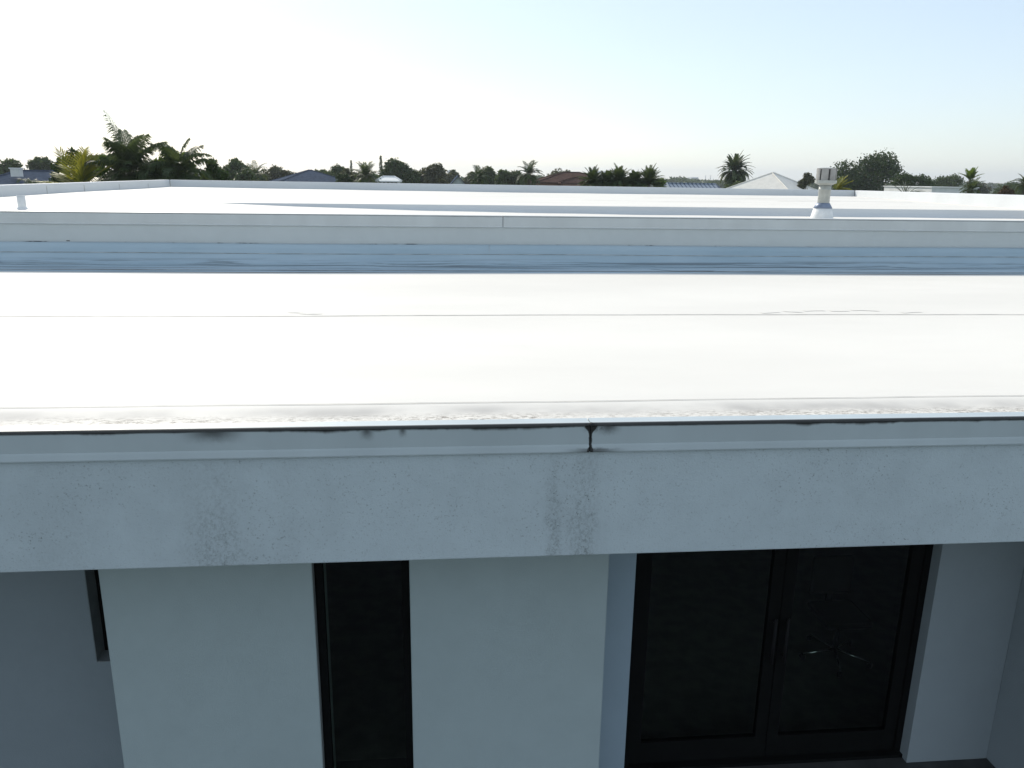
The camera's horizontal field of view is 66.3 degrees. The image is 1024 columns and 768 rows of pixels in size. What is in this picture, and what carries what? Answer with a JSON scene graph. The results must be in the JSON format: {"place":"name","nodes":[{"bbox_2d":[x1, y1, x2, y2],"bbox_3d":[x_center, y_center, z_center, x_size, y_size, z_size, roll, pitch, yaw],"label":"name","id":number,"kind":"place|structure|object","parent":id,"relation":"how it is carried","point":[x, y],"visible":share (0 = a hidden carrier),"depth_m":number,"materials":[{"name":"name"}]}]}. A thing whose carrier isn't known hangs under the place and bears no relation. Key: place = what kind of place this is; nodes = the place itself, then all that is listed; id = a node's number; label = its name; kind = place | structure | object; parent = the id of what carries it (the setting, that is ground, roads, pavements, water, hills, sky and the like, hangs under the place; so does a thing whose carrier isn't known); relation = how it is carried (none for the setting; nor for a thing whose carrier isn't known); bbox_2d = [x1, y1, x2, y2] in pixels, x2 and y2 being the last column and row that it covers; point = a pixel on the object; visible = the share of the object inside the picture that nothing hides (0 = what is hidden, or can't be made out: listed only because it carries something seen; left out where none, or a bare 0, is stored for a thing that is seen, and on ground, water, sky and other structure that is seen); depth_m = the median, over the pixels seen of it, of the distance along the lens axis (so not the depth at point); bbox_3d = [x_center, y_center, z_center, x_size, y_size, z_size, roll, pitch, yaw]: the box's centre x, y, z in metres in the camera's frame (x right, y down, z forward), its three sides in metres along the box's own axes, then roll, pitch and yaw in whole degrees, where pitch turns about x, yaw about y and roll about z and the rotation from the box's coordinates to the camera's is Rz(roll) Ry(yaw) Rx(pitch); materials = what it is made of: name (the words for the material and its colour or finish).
{"place":"outdoors","nodes":[
{"label":"outdoors","id":0,"kind":"place"},
{"bbox_2d":[0,168,54,184],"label":"house","id":1,"kind":"structure","parent":0,"point":[13,175],"depth_m":58.92,"materials":[{"name":"beige paint"}]},
{"bbox_2d":[16,178,51,183],"bbox_3d":[-22.576,-7.764,37.775,2.135,4.222,1.280,-1,15,-5],"label":"palm tree","id":2,"kind":"object","parent":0,"point":[29,181],"visible":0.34,"depth_m":37.08,"materials":[{"name":"green plant"}]},
{"bbox_2d":[137,148,183,186],"bbox_3d":[-14.909,-7.276,33.618,2.719,5.615,2.458,-1,15,-5],"label":"shrub","id":3,"kind":"object","parent":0,"point":[159,159],"visible":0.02,"depth_m":32.77,"materials":[{"name":"green plant"}]},
{"bbox_2d":[270,170,336,181],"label":"house","id":4,"kind":"structure","parent":0,"point":[309,176],"depth_m":103.87,"materials":[{"name":"beige paint"}]},
{"bbox_2d":[375,176,401,182],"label":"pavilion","id":5,"kind":"structure","parent":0,"point":[389,179],"depth_m":87.14,"materials":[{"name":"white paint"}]},
{"bbox_2d":[450,176,464,183],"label":"house","id":6,"kind":"structure","parent":0,"point":[457,180],"depth_m":75.38,"materials":[{"name":"grey"}]},
{"bbox_2d":[0,0,1023,183],"label":"sky","id":7,"kind":"structure","parent":0,"point":[798,87],"materials":[{"name":"white"}]},
{"bbox_2d":[530,172,604,185],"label":"house","id":8,"kind":"structure","parent":0,"point":[552,180],"depth_m":91.53,"materials":[{"name":"ceramic"}]},
{"bbox_2d":[558,177,587,185],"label":"house","id":9,"kind":"structure","parent":0,"point":[573,181],"depth_m":87.57,"materials":[{"name":"ceramic"}]},
{"bbox_2d":[336,758,994,767],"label":"patio","id":10,"kind":"structure","parent":0,"point":[867,763],"depth_m":6.26,"materials":[{"name":"concrete"}]},
{"bbox_2d":[664,182,719,187],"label":"house","id":11,"kind":"structure","parent":0,"point":[691,185],"depth_m":76.55,"materials":[{"name":"white paint"}]},
{"bbox_2d":[889,182,922,191],"bbox_3d":[21.490,-8.778,43.170,2.070,4.655,1.849,-1,15,-5],"label":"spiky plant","id":12,"kind":"object","parent":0,"point":[905,189],"visible":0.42,"depth_m":42.94,"materials":[{"name":"green plant"}]},
{"bbox_2d":[883,186,978,192],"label":"flat roofed house","id":13,"kind":"structure","parent":0,"point":[933,189],"depth_m":90.68,"materials":[{"name":"white paint"}]},
{"label":"ground","id":14,"kind":"structure","parent":0,"visible":0},
{"bbox_2d":[0,158,24,174],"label":"broadleaf tree","id":15,"kind":"object","parent":14,"relation":"on","point":[6,164],"visible":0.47,"depth_m":95.39,"materials":[{"name":"green plant"}]},
{"bbox_2d":[25,156,52,169],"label":"broadleaf tree","id":16,"kind":"object","parent":14,"relation":"on","point":[39,163],"visible":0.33,"depth_m":104.80,"materials":[{"name":"green plant"}]},
{"bbox_2d":[35,146,111,182],"bbox_3d":[-16.999,-6.634,31.211,3.383,5.522,2.599,-9,18,-33],"label":"palm tree","id":17,"kind":"object","parent":14,"relation":"on","point":[80,173],"visible":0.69,"depth_m":30.67,"materials":[{"name":"green plant"}]},
{"bbox_2d":[48,146,98,182],"bbox_3d":[-19.048,-7.597,34.649,3.137,5.604,2.666,-8,17,-30],"label":"broadleaf tree","id":18,"kind":"object","parent":14,"relation":"on","point":[53,166],"visible":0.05,"depth_m":33.82,"materials":[{"name":"green plant"}]},
{"bbox_2d":[95,153,121,181],"bbox_3d":[-17.037,-7.224,33.858,1.642,5.320,1.708,6,15,18],"label":"shrub","id":19,"kind":"object","parent":14,"relation":"on","point":[102,156],"visible":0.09,"depth_m":33.07,"materials":[{"name":"green plant"}]},
{"bbox_2d":[76,110,167,181],"bbox_3d":[-15.545,-7.597,32.241,3.208,6.902,3.766,7,16,21],"label":"palm tree","id":20,"kind":"object","parent":14,"relation":"on","point":[130,160],"visible":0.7,"depth_m":31.48,"materials":[{"name":"green plant"}]},
{"bbox_2d":[141,138,215,179],"bbox_3d":[-13.710,-7.138,32.500,3.010,5.932,3.265,-1,15,-5],"label":"palm tree","id":21,"kind":"object","parent":14,"relation":"on","point":[176,163],"visible":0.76,"depth_m":31.80,"materials":[{"name":"green plant"}]},
{"bbox_2d":[202,157,232,180],"bbox_3d":[-13.022,-7.333,34.667,1.992,5.234,1.787,10,17,31],"label":"shrub","id":22,"kind":"object","parent":14,"relation":"on","point":[217,173],"visible":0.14,"depth_m":34.03,"materials":[{"name":"green plant"}]},
{"bbox_2d":[223,157,253,180],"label":"broadleaf tree","id":23,"kind":"object","parent":14,"relation":"on","point":[234,167],"visible":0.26,"depth_m":91.31,"materials":[{"name":"green plant"}]},
{"bbox_2d":[233,169,254,180],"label":"broadleaf tree","id":24,"kind":"object","parent":14,"relation":"on","point":[246,175],"visible":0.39,"depth_m":75.07,"materials":[{"name":"green plant"}]},
{"bbox_2d":[244,160,271,180],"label":"palm tree","id":25,"kind":"object","parent":14,"relation":"on","point":[253,165],"visible":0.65,"depth_m":82.69,"materials":[{"name":"green plant"}]},
{"bbox_2d":[254,167,270,180],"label":"broadleaf tree","id":26,"kind":"object","parent":14,"relation":"on","point":[265,171],"visible":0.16,"depth_m":131.31,"materials":[{"name":"green plant"}]},
{"bbox_2d":[265,164,294,180],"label":"broadleaf tree","id":27,"kind":"object","parent":14,"relation":"on","point":[277,172],"visible":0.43,"depth_m":110.69,"materials":[{"name":"green plant"}]},
{"bbox_2d":[321,163,344,176],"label":"broadleaf tree","id":28,"kind":"object","parent":14,"relation":"on","point":[335,170],"visible":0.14,"depth_m":115.17,"materials":[{"name":"green plant"}]},
{"bbox_2d":[335,173,352,182],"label":"broadleaf tree","id":29,"kind":"object","parent":14,"relation":"on","point":[344,177],"visible":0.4,"depth_m":79.87,"materials":[{"name":"green plant"}]},
{"bbox_2d":[340,168,357,182],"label":"broadleaf tree","id":30,"kind":"object","parent":14,"relation":"on","point":[346,170],"visible":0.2,"depth_m":98.72,"materials":[{"name":"green plant"}]},
{"bbox_2d":[352,171,376,182],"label":"broadleaf tree","id":31,"kind":"object","parent":14,"relation":"on","point":[362,176],"visible":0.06,"depth_m":121.59,"materials":[{"name":"green plant"}]},
{"bbox_2d":[349,162,382,182],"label":"palm tree","id":32,"kind":"object","parent":14,"relation":"on","point":[365,170],"visible":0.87,"depth_m":74.09,"materials":[{"name":"green plant"}]},
{"bbox_2d":[378,155,382,174],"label":"conifer","id":33,"kind":"object","parent":14,"relation":"on","point":[380,165],"visible":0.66,"depth_m":142.87,"materials":[{"name":"green plant"}]},
{"bbox_2d":[378,158,421,183],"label":"broadleaf tree","id":34,"kind":"object","parent":14,"relation":"on","point":[403,172],"visible":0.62,"depth_m":105.92,"materials":[{"name":"green plant"}]},
{"bbox_2d":[416,162,448,183],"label":"broadleaf tree","id":35,"kind":"object","parent":14,"relation":"on","point":[434,173],"visible":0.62,"depth_m":110.38,"materials":[{"name":"green plant"}]},
{"bbox_2d":[438,178,449,183],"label":"broadleaf tree","id":36,"kind":"object","parent":14,"relation":"on","point":[442,181],"visible":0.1,"depth_m":79.09,"materials":[{"name":"green plant"}]},
{"bbox_2d":[445,169,460,182],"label":"broadleaf tree","id":37,"kind":"object","parent":14,"relation":"on","point":[452,175],"visible":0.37,"depth_m":143.92,"materials":[{"name":"green plant"}]},
{"bbox_2d":[463,171,474,183],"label":"broadleaf tree","id":38,"kind":"object","parent":14,"relation":"on","point":[465,180],"visible":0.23,"depth_m":144.57,"materials":[{"name":"green plant"}]},
{"bbox_2d":[466,165,491,184],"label":"palm tree","id":39,"kind":"object","parent":14,"relation":"on","point":[479,176],"visible":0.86,"depth_m":82.83,"materials":[{"name":"green plant"}]},
{"bbox_2d":[474,166,497,184],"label":"broadleaf tree","id":40,"kind":"object","parent":14,"relation":"on","point":[492,175],"visible":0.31,"depth_m":113.38,"materials":[{"name":"green plant"}]},
{"bbox_2d":[494,169,525,184],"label":"broadleaf tree","id":41,"kind":"object","parent":14,"relation":"on","point":[505,177],"visible":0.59,"depth_m":108.01,"materials":[{"name":"green plant"}]},
{"bbox_2d":[0,180,1023,767],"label":"modern house","id":42,"kind":"structure","parent":14,"relation":"on","point":[310,474],"depth_m":5.62,"materials":[{"name":"paint"}]},
{"bbox_2d":[16,195,28,208],"bbox_3d":[-7.449,-2.760,11.901,0.200,0.212,0.200,-1,15,-5],"label":"plumbing vent pipe","id":43,"kind":"object","parent":42,"relation":"on","point":[21,201],"visible":0.9,"depth_m":11.86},
{"bbox_2d":[94,570,108,649],"bbox_3d":[-2.672,1.306,5.632,0.616,1.323,0.050,-1,15,-5],"label":"window frame","id":44,"kind":"structure","parent":42,"relation":"in","point":[96,571],"depth_m":5.66,"materials":[{"name":"brown metal"}]},
{"bbox_2d":[314,560,413,767],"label":"window frame","id":45,"kind":"structure","parent":42,"relation":"in","point":[318,567],"depth_m":5.25,"materials":[{"name":"brown metal"}]},
{"bbox_2d":[628,549,786,763],"bbox_3d":[1.487,1.881,5.949,1.110,2.314,0.111,-1,15,-5],"label":"glass door","id":46,"kind":"structure","parent":42,"relation":"in","point":[667,749],"depth_m":6.13,"materials":[{"name":"brown metal"}]},
{"bbox_2d":[810,168,836,218],"bbox_3d":[5.649,-3.449,14.165,0.410,0.896,0.410,-1,15,-5],"label":"roof vent","id":47,"kind":"object","parent":42,"relation":"on","point":[825,180],"visible":0.98,"depth_m":14.08,"materials":[{"name":"metal"}]},
{"bbox_2d":[799,555,872,676],"bbox_3d":[3.133,2.206,7.553,0.636,0.976,0.668,-1,15,-5],"label":"swivel chair","id":48,"kind":"object","parent":42,"relation":"on","point":[830,575],"visible":1,"depth_m":7.64,"materials":[{"name":"black fabric"}]},
{"bbox_2d":[764,545,924,755],"bbox_3d":[2.585,1.870,6.050,1.080,2.314,0.111,-1,15,-5],"label":"glass door","id":49,"kind":"structure","parent":42,"relation":"in","point":[878,737],"depth_m":6.22,"materials":[{"name":"brown metal"}]},
{"bbox_2d":[515,160,542,184],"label":"palm tree","id":50,"kind":"object","parent":14,"relation":"on","point":[529,171],"visible":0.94,"depth_m":85.29,"materials":[{"name":"green plant"}]},
{"bbox_2d":[547,168,570,175],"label":"broadleaf tree","id":51,"kind":"object","parent":14,"relation":"on","point":[555,171],"visible":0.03,"depth_m":126.52,"materials":[{"name":"green plant"}]},
{"bbox_2d":[576,164,607,185],"bbox_3d":[5.869,-13.203,57.358,2.586,5.585,2.405,-1,15,-5],"label":"cycad","id":52,"kind":"object","parent":14,"relation":"on","point":[592,177],"visible":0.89,"depth_m":56.60,"materials":[{"name":"green plant"}]},
{"bbox_2d":[596,170,618,186],"bbox_3d":[6.860,-13.039,57.464,2.124,5.240,1.973,-1,15,-5],"label":"cycad","id":53,"kind":"object","parent":14,"relation":"on","point":[609,173],"visible":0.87,"depth_m":56.53,"materials":[{"name":"green plant"}]},
{"bbox_2d":[198,173,1021,189],"bbox_3d":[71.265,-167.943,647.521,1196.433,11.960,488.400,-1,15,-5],"label":"distant woods","id":54,"kind":"object","parent":14,"relation":"on","point":[680,179],"visible":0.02,"depth_m":489.06,"materials":[{"name":"green plant"}]},
{"bbox_2d":[604,163,636,186],"bbox_3d":[7.777,-13.274,57.478,3.007,5.713,2.746,-1,15,-5],"label":"cycad","id":55,"kind":"object","parent":14,"relation":"on","point":[619,175],"visible":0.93,"depth_m":56.58,"materials":[{"name":"green plant"}]},
{"bbox_2d":[622,169,647,186],"bbox_3d":[8.949,-13.075,57.609,2.087,5.293,2.115,-1,15,-5],"label":"cycad","id":56,"kind":"object","parent":14,"relation":"on","point":[635,182],"visible":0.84,"depth_m":56.82,"materials":[{"name":"green plant"}]},
{"bbox_2d":[630,164,668,186],"bbox_3d":[9.967,-13.333,57.754,2.982,5.746,2.985,-1,15,-5],"label":"cycad","id":57,"kind":"object","parent":14,"relation":"on","point":[648,176],"visible":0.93,"depth_m":56.80,"materials":[{"name":"green plant"}]},
{"bbox_2d":[656,178,665,186],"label":"shrub","id":58,"kind":"object","parent":14,"relation":"on","point":[661,181],"visible":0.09,"depth_m":65.17,"materials":[{"name":"green plant"}]},
{"bbox_2d":[723,181,741,187],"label":"shrub","id":59,"kind":"object","parent":14,"relation":"on","point":[727,186],"visible":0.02,"depth_m":99.67,"materials":[{"name":"green plant"}]},
{"bbox_2d":[715,151,755,185],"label":"palm tree","id":60,"kind":"object","parent":14,"relation":"on","point":[733,175],"visible":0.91,"depth_m":102.72,"materials":[{"name":"green plant"}]},
{"bbox_2d":[728,172,816,189],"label":"house","id":61,"kind":"structure","parent":14,"relation":"on","point":[772,180],"depth_m":96.66,"materials":[{"name":"white paint"}]},
{"bbox_2d":[797,172,815,188],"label":"broadleaf tree","id":62,"kind":"object","parent":14,"relation":"on","point":[808,178],"visible":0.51,"depth_m":96.22,"materials":[{"name":"green plant"}]},
{"bbox_2d":[832,175,853,189],"bbox_3d":[14.500,-6.846,34.985,0.827,4.881,1.083,-1,15,-5],"label":"palm tree","id":63,"kind":"object","parent":14,"relation":"on","point":[839,184],"visible":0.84,"depth_m":34.35,"materials":[{"name":"green plant"}]},
{"bbox_2d":[830,149,905,195],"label":"broadleaf tree","id":64,"kind":"object","parent":14,"relation":"on","point":[863,172],"visible":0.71,"depth_m":117.67,"materials":[{"name":"green plant"}]},
{"bbox_2d":[889,172,936,186],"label":"broadleaf tree","id":65,"kind":"object","parent":14,"relation":"on","point":[910,179],"visible":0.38,"depth_m":105.33,"materials":[{"name":"green plant"}]},
{"bbox_2d":[927,173,964,186],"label":"broadleaf tree","id":66,"kind":"object","parent":14,"relation":"on","point":[953,180],"visible":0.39,"depth_m":167.57,"materials":[{"name":"green plant"}]},
{"bbox_2d":[959,177,983,193],"bbox_3d":[35.001,-13.260,60.049,1.836,5.129,2.013,11,18,35],"label":"palm tree","id":67,"kind":"object","parent":14,"relation":"on","point":[971,187],"visible":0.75,"depth_m":59.53,"materials":[{"name":"green plant"}]},
{"bbox_2d":[960,166,984,190],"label":"palm tree","id":68,"kind":"object","parent":14,"relation":"on","point":[971,174],"visible":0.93,"depth_m":67.31,"materials":[{"name":"green plant"}]},
{"bbox_2d":[966,179,991,193],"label":"broadleaf tree","id":69,"kind":"object","parent":14,"relation":"on","point":[984,189],"visible":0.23,"depth_m":184.16,"materials":[{"name":"green plant"}]},
{"bbox_2d":[988,182,1021,194],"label":"broadleaf tree","id":70,"kind":"object","parent":14,"relation":"on","point":[996,190],"visible":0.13,"depth_m":175.26,"materials":[{"name":"green plant"}]},
{"bbox_2d":[998,185,1015,194],"bbox_3d":[40.382,-14.045,64.497,1.690,4.548,1.478,-8,17,-32],"label":"shrub","id":71,"kind":"object","parent":14,"relation":"on","point":[1005,190],"visible":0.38,"depth_m":63.79,"materials":[{"name":"plant"}]},
{"bbox_2d":[1009,173,1023,194],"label":"palm tree","id":72,"kind":"object","parent":14,"relation":"on","point":[1016,184],"visible":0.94,"depth_m":64.01,"materials":[{"name":"green plant"}]}
]}

